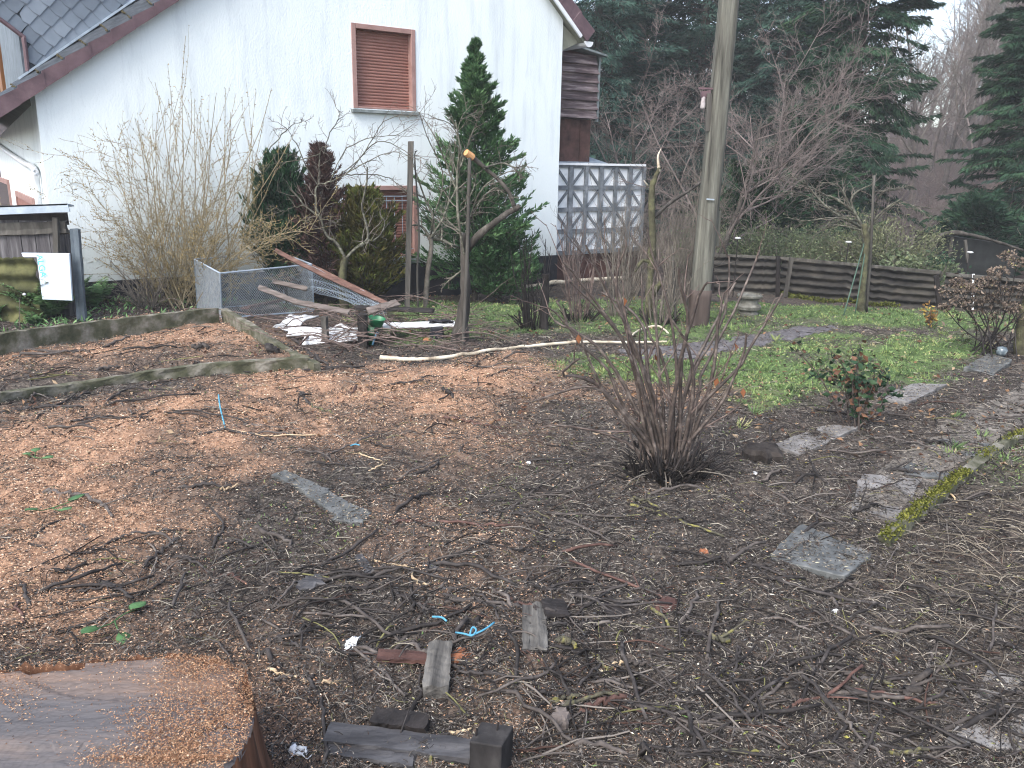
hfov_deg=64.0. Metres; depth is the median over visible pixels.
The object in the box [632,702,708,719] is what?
stick
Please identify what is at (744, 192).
bare tree
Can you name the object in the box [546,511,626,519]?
stick
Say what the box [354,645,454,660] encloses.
stick
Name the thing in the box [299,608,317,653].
stick
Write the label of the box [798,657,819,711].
stick
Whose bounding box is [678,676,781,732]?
stick
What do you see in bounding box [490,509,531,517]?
stick
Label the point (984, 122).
slope tree
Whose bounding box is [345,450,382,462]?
stick
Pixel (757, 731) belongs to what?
stick
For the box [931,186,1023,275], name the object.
yew bush
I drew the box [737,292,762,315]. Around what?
stone urn
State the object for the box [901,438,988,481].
paving slab
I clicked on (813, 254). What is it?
evergreen shrub
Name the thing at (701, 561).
stick
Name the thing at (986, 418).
stick
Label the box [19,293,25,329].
dry stalk
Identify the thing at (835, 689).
stick
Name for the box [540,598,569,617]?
board
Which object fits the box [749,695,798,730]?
stick
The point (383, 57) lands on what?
window
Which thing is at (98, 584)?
stick
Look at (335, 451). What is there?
stick
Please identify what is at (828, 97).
fir tree
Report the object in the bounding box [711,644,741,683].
stick
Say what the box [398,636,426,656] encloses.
stick
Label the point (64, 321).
weeds
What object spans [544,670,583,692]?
stick
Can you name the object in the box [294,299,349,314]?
plank
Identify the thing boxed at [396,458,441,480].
stick
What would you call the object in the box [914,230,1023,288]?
car
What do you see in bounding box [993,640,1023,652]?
stick
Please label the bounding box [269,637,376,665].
stick
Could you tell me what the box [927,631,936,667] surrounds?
stick
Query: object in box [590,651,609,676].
stick
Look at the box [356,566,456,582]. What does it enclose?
stick
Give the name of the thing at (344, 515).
paving slab
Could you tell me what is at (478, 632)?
twine
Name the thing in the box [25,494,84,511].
leafy sprig
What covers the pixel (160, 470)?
stick
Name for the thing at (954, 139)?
slope tree
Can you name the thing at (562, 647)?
stick
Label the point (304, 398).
stick
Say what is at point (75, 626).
stick
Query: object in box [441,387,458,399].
stick
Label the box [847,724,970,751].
stick
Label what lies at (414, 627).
stick
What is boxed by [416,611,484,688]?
stick
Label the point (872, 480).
paving slab
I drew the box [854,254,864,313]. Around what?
garden cane
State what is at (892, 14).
spruce tree
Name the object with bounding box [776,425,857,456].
paving slab
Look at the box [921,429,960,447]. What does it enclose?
stick
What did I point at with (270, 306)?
plank
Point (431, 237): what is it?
apple tree
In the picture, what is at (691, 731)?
stick
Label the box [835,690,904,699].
stick
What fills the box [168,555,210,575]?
stick
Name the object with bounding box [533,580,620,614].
stick
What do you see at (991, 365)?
paving slab
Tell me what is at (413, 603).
stick
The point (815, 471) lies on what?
stick
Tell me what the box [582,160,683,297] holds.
bare shrub
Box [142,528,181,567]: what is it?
stick
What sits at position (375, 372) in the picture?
stick
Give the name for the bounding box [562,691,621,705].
stick
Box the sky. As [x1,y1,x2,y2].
[573,0,989,126]
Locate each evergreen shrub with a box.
[658,199,801,273]
[717,201,860,270]
[763,214,900,263]
[807,196,963,268]
[875,243,971,289]
[879,246,964,293]
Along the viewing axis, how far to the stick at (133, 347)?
6.94 m
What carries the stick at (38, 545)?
on the ground at (558, 290)
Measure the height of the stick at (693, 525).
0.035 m
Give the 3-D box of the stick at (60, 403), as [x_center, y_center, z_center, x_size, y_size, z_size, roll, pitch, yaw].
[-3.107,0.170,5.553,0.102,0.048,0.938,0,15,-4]
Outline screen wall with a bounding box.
[556,157,646,279]
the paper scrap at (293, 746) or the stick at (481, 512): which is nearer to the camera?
the paper scrap at (293, 746)
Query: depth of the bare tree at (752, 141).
14.41 m
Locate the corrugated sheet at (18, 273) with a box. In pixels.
[0,257,43,322]
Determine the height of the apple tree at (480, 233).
2.178 m
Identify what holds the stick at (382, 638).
on the ground at (558, 290)
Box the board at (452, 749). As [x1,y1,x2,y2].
[321,722,470,765]
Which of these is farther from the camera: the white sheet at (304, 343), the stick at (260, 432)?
the white sheet at (304, 343)
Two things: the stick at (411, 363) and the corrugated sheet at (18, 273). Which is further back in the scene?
the corrugated sheet at (18, 273)
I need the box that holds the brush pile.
[172,276,537,366]
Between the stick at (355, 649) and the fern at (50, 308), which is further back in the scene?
the fern at (50, 308)
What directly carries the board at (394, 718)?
on the ground at (558, 290)
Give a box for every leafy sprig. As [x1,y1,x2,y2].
[23,448,53,458]
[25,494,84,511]
[80,601,145,644]
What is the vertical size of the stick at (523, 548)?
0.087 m
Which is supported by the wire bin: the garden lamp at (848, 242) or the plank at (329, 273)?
the plank at (329, 273)
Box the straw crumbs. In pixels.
[403,337,1022,766]
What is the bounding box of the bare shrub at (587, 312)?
[559,233,611,322]
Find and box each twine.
[218,394,224,426]
[432,616,446,621]
[455,622,494,636]
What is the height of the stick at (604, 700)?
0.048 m
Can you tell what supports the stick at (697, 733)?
on the ground at (558, 290)
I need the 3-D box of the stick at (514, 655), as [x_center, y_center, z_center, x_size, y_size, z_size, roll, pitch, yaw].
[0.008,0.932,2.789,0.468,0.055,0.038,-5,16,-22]
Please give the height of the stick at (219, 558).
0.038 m
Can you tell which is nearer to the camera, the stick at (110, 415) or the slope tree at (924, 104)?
the stick at (110, 415)
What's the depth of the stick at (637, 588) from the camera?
3.27 m
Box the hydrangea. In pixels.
[934,248,1023,361]
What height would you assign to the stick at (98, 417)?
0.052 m
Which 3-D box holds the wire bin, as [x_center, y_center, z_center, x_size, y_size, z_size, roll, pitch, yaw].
[-2.916,-1.094,9.297,0.986,0.652,1.594,11,18,34]
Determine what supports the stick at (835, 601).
on the ground at (558, 290)
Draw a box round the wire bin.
[194,254,314,317]
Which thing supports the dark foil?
on the long board at (416, 324)
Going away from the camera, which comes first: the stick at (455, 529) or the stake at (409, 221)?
the stick at (455, 529)
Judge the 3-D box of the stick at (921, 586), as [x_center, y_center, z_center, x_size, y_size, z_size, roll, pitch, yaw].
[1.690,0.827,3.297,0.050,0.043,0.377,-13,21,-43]
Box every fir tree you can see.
[574,0,688,225]
[576,0,685,203]
[587,0,714,233]
[621,0,777,240]
[673,0,796,216]
[767,0,882,223]
[981,125,1023,238]
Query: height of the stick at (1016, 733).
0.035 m
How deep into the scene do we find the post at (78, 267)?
8.20 m
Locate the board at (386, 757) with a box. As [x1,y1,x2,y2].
[324,744,416,767]
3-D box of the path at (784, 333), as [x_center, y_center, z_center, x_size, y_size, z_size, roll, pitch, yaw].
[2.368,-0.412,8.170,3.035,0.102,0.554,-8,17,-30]
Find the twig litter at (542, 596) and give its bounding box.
[0,310,1023,767]
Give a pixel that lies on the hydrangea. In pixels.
(968, 287)
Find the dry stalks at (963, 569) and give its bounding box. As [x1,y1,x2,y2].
[808,449,1023,686]
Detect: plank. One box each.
[239,305,278,310]
[241,299,283,308]
[258,285,296,304]
[270,279,307,290]
[274,248,387,302]
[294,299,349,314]
[312,264,373,294]
[354,305,434,312]
[366,299,400,314]
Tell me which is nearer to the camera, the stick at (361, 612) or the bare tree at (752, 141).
the stick at (361, 612)
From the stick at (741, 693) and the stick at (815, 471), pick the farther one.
the stick at (815, 471)
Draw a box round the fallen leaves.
[0,285,1023,480]
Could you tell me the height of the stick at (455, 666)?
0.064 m
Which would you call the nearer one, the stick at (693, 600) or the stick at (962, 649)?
the stick at (962, 649)
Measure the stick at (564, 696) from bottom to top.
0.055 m
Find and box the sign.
[22,253,72,300]
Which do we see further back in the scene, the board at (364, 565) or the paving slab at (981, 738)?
the board at (364, 565)
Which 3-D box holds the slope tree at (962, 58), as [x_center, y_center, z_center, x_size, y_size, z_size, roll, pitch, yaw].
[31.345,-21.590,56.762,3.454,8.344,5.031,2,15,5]
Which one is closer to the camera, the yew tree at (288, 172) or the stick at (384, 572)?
the stick at (384, 572)
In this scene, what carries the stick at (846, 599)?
on the ground at (558, 290)
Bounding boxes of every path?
[618,325,838,359]
[848,383,1023,525]
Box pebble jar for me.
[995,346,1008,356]
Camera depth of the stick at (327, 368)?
6.72 m
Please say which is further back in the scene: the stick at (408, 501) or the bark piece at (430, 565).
the stick at (408, 501)
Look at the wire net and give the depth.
8.69 m
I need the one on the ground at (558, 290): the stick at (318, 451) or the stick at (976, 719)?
the stick at (318, 451)
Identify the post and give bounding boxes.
[70,228,86,320]
[301,258,305,300]
[320,315,329,339]
[357,312,368,347]
[374,327,378,345]
[540,273,549,329]
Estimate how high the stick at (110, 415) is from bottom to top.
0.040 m
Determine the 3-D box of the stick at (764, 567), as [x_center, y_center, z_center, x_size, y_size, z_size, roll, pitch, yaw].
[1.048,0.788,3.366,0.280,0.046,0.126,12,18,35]
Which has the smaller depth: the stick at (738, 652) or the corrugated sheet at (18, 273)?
the stick at (738, 652)
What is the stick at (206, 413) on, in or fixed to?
on the ground at (558, 290)
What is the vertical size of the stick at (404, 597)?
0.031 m
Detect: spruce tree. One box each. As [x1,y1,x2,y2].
[722,0,860,235]
[758,0,947,259]
[918,0,1023,270]
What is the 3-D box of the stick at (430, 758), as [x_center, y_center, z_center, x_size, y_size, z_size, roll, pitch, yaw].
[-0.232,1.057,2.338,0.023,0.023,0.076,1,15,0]
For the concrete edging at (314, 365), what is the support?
on the ground at (558, 290)
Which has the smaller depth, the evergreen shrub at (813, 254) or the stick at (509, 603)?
the stick at (509, 603)
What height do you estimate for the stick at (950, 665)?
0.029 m
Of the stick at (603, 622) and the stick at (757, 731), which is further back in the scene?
the stick at (603, 622)
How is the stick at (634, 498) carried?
on the ground at (558, 290)
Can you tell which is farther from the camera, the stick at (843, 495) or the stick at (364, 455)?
the stick at (364, 455)
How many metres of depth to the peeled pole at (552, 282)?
12.81 m
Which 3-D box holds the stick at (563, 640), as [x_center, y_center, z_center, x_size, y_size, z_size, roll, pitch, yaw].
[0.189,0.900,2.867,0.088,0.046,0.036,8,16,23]
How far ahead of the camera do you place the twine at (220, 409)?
5.41 m
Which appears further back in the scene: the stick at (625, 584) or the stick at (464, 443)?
the stick at (464, 443)
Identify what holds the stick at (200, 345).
on the ground at (558, 290)
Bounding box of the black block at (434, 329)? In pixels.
[430,326,443,339]
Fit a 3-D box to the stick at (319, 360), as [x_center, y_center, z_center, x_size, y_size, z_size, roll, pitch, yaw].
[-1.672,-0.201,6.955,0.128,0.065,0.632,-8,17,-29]
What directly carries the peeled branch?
on the ground at (558, 290)
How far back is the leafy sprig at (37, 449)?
4.59 m
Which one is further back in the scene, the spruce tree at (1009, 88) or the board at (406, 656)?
the spruce tree at (1009, 88)
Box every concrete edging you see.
[0,308,218,356]
[0,355,308,402]
[221,308,320,371]
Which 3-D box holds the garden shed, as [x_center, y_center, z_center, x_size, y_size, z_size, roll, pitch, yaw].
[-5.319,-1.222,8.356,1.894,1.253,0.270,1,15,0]
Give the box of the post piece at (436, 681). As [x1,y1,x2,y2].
[422,639,451,699]
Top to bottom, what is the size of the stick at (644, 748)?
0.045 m
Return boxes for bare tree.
[590,0,712,274]
[611,27,913,256]
[619,0,905,239]
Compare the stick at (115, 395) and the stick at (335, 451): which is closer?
the stick at (335, 451)
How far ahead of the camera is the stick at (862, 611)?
3.11 m
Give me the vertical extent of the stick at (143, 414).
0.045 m
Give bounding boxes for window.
[0,177,12,205]
[15,191,34,204]
[351,22,419,114]
[363,186,420,260]
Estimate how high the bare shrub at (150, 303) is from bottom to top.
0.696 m
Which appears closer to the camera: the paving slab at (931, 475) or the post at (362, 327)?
the paving slab at (931, 475)
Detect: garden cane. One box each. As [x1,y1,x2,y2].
[843,244,863,315]
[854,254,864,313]
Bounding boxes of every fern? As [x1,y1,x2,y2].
[0,278,85,317]
[16,306,45,323]
[84,274,99,288]
[85,276,116,307]
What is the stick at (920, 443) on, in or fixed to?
on the ground at (558, 290)
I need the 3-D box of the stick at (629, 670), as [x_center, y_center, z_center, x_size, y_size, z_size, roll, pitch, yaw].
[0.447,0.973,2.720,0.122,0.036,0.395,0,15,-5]
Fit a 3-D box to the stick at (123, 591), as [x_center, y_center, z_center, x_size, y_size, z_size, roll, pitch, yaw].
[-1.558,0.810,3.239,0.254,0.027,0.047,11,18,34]
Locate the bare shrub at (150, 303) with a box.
[101,245,183,309]
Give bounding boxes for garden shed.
[0,203,75,315]
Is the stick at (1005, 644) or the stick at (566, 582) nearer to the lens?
the stick at (1005, 644)
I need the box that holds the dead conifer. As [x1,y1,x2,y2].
[278,139,350,303]
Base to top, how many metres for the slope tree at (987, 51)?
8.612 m
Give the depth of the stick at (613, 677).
2.71 m
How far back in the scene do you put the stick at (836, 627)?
3.00 m
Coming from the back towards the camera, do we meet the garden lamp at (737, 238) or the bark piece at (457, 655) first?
the garden lamp at (737, 238)
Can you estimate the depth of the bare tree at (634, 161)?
14.71 m
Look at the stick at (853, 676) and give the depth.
2.74 m
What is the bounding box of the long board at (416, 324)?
[383,320,454,328]
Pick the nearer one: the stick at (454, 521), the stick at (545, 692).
the stick at (545, 692)
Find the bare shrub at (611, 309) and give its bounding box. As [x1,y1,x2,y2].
[578,204,673,316]
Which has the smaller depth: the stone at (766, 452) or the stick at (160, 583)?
the stick at (160, 583)
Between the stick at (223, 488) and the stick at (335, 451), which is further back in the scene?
the stick at (335, 451)
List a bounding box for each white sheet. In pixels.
[273,314,318,330]
[286,327,357,336]
[302,329,357,345]
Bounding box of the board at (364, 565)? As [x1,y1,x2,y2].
[354,554,374,572]
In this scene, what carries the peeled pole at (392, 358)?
on the ground at (558, 290)
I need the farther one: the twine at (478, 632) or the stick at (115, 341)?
the stick at (115, 341)
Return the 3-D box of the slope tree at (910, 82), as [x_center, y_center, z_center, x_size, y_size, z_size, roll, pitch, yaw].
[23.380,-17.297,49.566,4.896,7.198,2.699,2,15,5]
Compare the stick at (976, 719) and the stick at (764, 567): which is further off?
the stick at (764, 567)
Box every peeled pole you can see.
[379,340,666,361]
[497,277,621,292]
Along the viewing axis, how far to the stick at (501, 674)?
2.65 m
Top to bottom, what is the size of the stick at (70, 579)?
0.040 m
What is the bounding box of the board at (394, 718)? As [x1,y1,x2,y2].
[369,706,428,733]
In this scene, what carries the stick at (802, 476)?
on the ground at (558, 290)
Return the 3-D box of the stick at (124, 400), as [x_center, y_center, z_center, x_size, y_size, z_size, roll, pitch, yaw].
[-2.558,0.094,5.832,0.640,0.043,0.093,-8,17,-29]
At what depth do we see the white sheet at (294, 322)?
8.37 m
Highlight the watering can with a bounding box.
[368,315,385,344]
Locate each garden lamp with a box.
[732,237,740,296]
[846,241,851,261]
[966,251,973,273]
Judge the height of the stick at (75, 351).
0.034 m
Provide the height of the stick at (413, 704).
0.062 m
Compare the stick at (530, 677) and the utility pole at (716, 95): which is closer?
the stick at (530, 677)
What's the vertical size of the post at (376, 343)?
0.256 m
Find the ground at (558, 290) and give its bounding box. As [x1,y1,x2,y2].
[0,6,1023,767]
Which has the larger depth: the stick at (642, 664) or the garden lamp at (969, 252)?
the garden lamp at (969, 252)
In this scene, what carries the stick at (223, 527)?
on the ground at (558, 290)
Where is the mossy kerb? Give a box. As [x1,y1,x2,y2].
[876,427,1023,546]
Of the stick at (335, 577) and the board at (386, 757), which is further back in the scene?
the stick at (335, 577)
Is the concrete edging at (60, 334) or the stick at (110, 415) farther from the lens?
the concrete edging at (60, 334)
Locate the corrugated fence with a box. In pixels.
[711,254,1023,310]
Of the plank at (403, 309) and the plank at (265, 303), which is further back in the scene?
the plank at (265, 303)
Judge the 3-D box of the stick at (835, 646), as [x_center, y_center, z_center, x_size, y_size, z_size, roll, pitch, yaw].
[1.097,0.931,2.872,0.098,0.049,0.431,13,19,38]
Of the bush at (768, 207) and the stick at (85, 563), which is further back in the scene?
the bush at (768, 207)
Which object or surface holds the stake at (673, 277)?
on the ground at (558, 290)
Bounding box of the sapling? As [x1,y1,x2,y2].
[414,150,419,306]
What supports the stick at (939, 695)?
on the ground at (558, 290)
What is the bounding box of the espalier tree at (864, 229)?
[774,164,945,312]
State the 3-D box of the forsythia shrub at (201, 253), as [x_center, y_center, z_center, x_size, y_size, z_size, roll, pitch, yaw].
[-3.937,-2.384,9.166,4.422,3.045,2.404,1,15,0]
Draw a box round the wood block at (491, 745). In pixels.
[470,722,512,767]
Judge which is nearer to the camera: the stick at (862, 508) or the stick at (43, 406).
the stick at (862, 508)
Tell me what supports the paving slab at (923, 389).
on the ground at (558, 290)
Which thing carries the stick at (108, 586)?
on the ground at (558, 290)
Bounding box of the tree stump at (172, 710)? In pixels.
[0,652,273,767]
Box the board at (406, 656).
[376,649,426,664]
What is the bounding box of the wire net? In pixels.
[308,265,386,314]
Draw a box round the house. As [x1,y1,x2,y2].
[0,0,606,300]
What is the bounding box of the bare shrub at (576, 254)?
[554,206,606,293]
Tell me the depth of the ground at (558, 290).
4.18 m
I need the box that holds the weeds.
[0,293,237,331]
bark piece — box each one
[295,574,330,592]
[423,561,439,571]
[451,647,472,662]
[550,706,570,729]
[602,596,628,620]
[652,596,678,613]
[699,548,707,553]
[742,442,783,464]
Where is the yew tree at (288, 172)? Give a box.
[238,145,319,302]
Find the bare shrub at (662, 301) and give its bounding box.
[639,221,714,324]
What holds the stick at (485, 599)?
on the ground at (558, 290)
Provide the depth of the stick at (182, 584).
3.19 m
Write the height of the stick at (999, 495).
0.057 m
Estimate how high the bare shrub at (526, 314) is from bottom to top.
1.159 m
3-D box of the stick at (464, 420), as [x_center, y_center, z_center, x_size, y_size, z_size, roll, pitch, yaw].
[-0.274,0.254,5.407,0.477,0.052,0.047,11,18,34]
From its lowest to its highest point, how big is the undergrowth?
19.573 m
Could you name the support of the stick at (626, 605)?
on the ground at (558, 290)
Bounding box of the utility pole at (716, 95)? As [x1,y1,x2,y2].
[685,0,738,326]
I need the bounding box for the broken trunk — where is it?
[634,144,726,317]
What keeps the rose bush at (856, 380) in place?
on the ground at (558, 290)
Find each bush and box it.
[289,181,412,303]
[457,226,543,302]
[510,211,782,492]
[680,155,832,254]
[740,115,886,256]
[786,333,904,432]
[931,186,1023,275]
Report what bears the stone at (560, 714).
on the ground at (558, 290)
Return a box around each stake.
[405,141,413,306]
[461,158,471,345]
[671,246,676,323]
[865,175,875,311]
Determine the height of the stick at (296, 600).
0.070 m
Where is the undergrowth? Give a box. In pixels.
[641,20,1022,256]
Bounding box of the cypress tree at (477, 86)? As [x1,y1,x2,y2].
[398,37,548,300]
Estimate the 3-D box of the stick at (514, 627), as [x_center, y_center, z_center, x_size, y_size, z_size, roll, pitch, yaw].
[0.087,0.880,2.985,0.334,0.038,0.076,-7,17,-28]
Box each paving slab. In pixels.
[271,470,329,500]
[314,490,347,515]
[331,503,371,526]
[771,524,871,581]
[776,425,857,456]
[851,474,921,521]
[883,383,947,405]
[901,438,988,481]
[945,670,1023,751]
[963,353,1011,375]
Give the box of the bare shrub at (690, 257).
[636,134,756,303]
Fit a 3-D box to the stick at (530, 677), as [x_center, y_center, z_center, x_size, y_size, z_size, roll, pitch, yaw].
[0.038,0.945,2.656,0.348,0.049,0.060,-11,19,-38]
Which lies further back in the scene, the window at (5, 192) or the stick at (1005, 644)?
the window at (5, 192)
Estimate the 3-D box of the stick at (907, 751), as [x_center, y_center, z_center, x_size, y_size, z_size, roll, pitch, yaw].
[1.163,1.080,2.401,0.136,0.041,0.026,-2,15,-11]
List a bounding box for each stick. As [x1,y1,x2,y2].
[0,404,83,413]
[0,599,25,624]
[12,349,77,357]
[18,582,31,608]
[23,348,89,352]
[23,374,35,401]
[24,392,89,428]
[26,542,80,559]
[32,517,70,535]
[32,574,154,593]
[37,563,121,592]
[42,488,130,517]
[44,419,105,429]
[51,561,95,572]
[57,612,133,632]
[70,414,151,421]
[71,345,110,352]
[75,416,127,423]
[76,584,128,600]
[84,528,171,553]
[96,365,120,370]
[96,578,133,598]
[104,392,200,406]
[105,386,165,403]
[106,336,129,345]
[122,343,177,349]
[135,409,155,424]
[138,577,166,596]
[141,531,172,544]
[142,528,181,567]
[150,467,185,474]
[158,409,247,423]
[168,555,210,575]
[171,572,186,607]
[179,478,237,488]
[191,342,209,348]
[199,427,272,439]
[209,508,224,548]
[210,546,260,565]
[220,483,238,490]
[220,538,256,548]
[220,572,259,588]
[227,599,260,658]
[233,429,316,436]
[238,430,306,437]
[241,611,280,630]
[243,424,300,429]
[253,524,301,551]
[254,647,282,666]
[255,617,355,640]
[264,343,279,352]
[267,667,307,682]
[268,674,292,684]
[269,581,340,613]
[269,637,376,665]
[271,578,299,607]
[287,365,364,372]
[289,449,332,462]
[290,337,316,360]
[294,322,353,349]
[296,389,310,404]
[296,601,372,617]
[299,573,402,581]
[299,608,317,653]
[305,461,354,466]
[305,672,328,763]
[306,352,333,369]
[306,528,378,573]
[311,403,332,413]
[320,570,376,587]
[320,576,402,590]
[321,679,341,686]
[322,631,387,672]
[324,434,373,455]
[332,341,357,357]
[335,384,357,402]
[336,600,402,645]
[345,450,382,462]
[352,370,395,375]
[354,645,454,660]
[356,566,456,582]
[356,643,405,702]
[362,566,414,585]
[366,628,417,645]
[371,442,391,447]
[371,559,428,584]
[378,603,471,638]
[384,360,435,369]
[384,519,511,532]
[387,379,429,385]
[389,589,455,618]
[394,492,432,514]
[394,580,447,649]
[395,584,499,619]
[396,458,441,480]
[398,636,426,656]
[400,707,462,742]
[408,577,426,617]
[409,524,473,530]
[409,631,488,650]
[410,670,454,710]
[411,392,451,403]
[412,460,439,474]
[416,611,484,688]
[417,664,422,691]
[427,755,432,763]
[431,560,517,586]
[438,535,494,565]
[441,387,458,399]
[441,591,523,610]
[442,415,500,428]
[443,727,471,734]
[444,586,510,607]
[451,644,564,674]
[451,645,480,668]
[451,664,496,674]
[452,615,468,647]
[455,432,483,450]
[461,329,495,345]
[461,510,492,517]
[463,360,511,367]
[469,618,570,653]
[478,657,558,696]
[478,670,594,702]
[486,368,538,377]
[486,621,519,689]
[489,583,512,608]
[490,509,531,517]
[491,687,575,742]
[492,612,569,631]
[494,621,566,632]
[501,596,531,604]
[504,349,527,357]
[510,602,555,611]
[511,574,562,590]
[512,463,575,507]
[513,542,534,550]
[526,456,581,461]
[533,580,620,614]
[534,575,570,622]
[535,688,578,698]
[537,647,570,695]
[541,573,599,590]
[544,472,620,495]
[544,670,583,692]
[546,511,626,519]
[547,619,611,628]
[548,641,591,658]
[550,693,579,707]
[554,635,577,648]
[558,517,613,543]
[560,543,616,553]
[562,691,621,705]
[566,593,657,603]
[568,601,671,615]
[569,559,661,597]
[571,582,669,596]
[574,738,636,757]
[575,590,628,615]
[575,621,597,642]
[575,661,603,693]
[576,656,620,682]
[576,677,641,691]
[579,689,640,714]
[588,576,642,595]
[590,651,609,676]
[594,517,683,525]
[612,660,623,665]
[620,640,669,719]
[624,659,652,666]
[625,744,792,763]
[627,608,660,617]
[628,494,668,507]
[630,503,723,536]
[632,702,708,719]
[635,740,656,767]
[636,594,666,642]
[641,476,646,504]
[646,484,702,495]
[650,607,676,631]
[660,748,711,767]
[665,624,759,675]
[665,718,788,748]
[670,666,765,699]
[672,704,727,732]
[673,556,721,565]
[674,611,708,627]
[675,626,695,635]
[676,590,731,628]
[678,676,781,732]
[682,704,711,762]
[687,575,805,581]
[688,715,696,746]
[693,651,710,673]
[693,703,821,718]
[695,644,757,689]
[702,670,754,724]
[705,599,748,661]
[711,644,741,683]
[712,619,747,643]
[718,665,756,707]
[720,748,765,753]
[725,541,768,563]
[736,662,815,721]
[739,558,804,584]
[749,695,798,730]
[760,465,787,482]
[761,616,839,631]
[767,488,845,523]
[768,419,786,441]
[768,652,852,680]
[777,579,892,609]
[783,668,844,719]
[786,643,853,705]
[786,664,863,707]
[791,473,820,485]
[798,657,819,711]
[800,511,818,533]
[801,639,845,669]
[803,645,909,682]
[807,597,874,644]
[808,456,827,483]
[811,522,843,528]
[811,625,856,688]
[817,677,881,703]
[824,692,990,759]
[826,449,884,453]
[826,581,864,591]
[826,711,847,751]
[830,592,868,618]
[833,479,903,497]
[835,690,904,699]
[841,719,890,766]
[845,688,937,704]
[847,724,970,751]
[849,488,878,514]
[849,593,880,616]
[850,434,941,449]
[850,623,909,638]
[850,717,883,767]
[860,677,890,687]
[863,513,890,524]
[868,624,949,633]
[875,410,909,416]
[883,459,920,474]
[885,574,984,602]
[887,746,929,756]
[894,667,935,695]
[906,685,960,719]
[918,566,999,600]
[918,607,1023,629]
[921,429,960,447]
[922,704,993,746]
[923,635,1009,687]
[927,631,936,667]
[935,657,963,670]
[953,706,1023,733]
[955,679,985,728]
[957,705,1009,714]
[963,491,1023,499]
[976,603,997,669]
[978,415,1023,420]
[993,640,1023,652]
[996,690,1023,694]
[998,724,1023,737]
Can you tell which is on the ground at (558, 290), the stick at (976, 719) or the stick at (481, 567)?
the stick at (481, 567)
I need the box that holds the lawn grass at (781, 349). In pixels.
[9,295,1023,610]
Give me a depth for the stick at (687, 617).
3.04 m
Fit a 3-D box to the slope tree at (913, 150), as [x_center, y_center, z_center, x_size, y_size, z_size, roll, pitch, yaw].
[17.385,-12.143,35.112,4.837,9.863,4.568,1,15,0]
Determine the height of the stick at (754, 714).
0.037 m
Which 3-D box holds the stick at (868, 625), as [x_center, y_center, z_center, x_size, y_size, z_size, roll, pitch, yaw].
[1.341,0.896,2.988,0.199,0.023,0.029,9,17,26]
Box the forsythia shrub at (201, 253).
[0,32,341,310]
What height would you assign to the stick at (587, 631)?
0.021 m
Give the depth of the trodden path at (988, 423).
5.03 m
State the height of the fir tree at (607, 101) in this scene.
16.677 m
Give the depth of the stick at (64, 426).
5.13 m
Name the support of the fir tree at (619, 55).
on the ground at (558, 290)
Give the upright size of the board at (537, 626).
0.043 m
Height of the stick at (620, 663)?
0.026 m
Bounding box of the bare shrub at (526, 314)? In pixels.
[507,217,558,330]
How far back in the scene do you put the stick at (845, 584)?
3.31 m
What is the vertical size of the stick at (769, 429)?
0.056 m
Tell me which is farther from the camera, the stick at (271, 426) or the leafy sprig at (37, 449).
the stick at (271, 426)
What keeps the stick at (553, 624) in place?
on the ground at (558, 290)
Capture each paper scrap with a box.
[288,742,311,758]
[340,636,360,654]
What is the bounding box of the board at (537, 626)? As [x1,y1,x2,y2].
[521,601,547,651]
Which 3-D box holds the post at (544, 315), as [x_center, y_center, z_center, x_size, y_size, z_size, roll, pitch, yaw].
[0.337,-0.802,8.396,0.085,0.660,0.083,1,15,0]
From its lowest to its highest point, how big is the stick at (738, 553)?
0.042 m
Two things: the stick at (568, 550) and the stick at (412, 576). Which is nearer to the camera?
the stick at (412, 576)
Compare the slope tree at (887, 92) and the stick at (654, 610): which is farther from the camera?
the slope tree at (887, 92)
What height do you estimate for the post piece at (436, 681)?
0.065 m
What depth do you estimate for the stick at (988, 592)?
3.31 m
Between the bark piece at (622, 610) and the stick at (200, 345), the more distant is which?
the stick at (200, 345)
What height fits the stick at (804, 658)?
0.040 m
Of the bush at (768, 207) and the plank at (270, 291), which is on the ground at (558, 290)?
the bush at (768, 207)
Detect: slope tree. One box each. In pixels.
[865,27,922,143]
[868,0,965,214]
[878,35,939,156]
[887,41,962,182]
[900,4,989,172]
[924,14,986,145]
[927,27,963,130]
[931,0,1004,148]
[935,0,1006,193]
[939,0,1023,192]
[941,9,998,130]
[966,0,1021,113]
[991,1,1023,128]
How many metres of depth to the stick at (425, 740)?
2.41 m
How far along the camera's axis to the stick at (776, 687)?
2.66 m
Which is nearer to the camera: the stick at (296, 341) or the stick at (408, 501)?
the stick at (408, 501)
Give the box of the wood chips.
[0,296,1023,767]
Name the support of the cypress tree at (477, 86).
on the ground at (558, 290)
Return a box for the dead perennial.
[921,300,940,327]
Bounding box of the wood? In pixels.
[603,0,1021,153]
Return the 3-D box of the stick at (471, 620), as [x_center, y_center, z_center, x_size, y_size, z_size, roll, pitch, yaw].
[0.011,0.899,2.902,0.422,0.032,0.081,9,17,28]
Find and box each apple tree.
[251,88,442,308]
[391,83,493,307]
[404,108,538,343]
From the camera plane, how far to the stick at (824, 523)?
3.85 m
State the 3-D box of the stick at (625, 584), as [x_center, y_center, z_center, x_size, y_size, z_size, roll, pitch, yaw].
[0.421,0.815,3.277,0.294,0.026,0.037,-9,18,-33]
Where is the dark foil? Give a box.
[428,319,453,322]

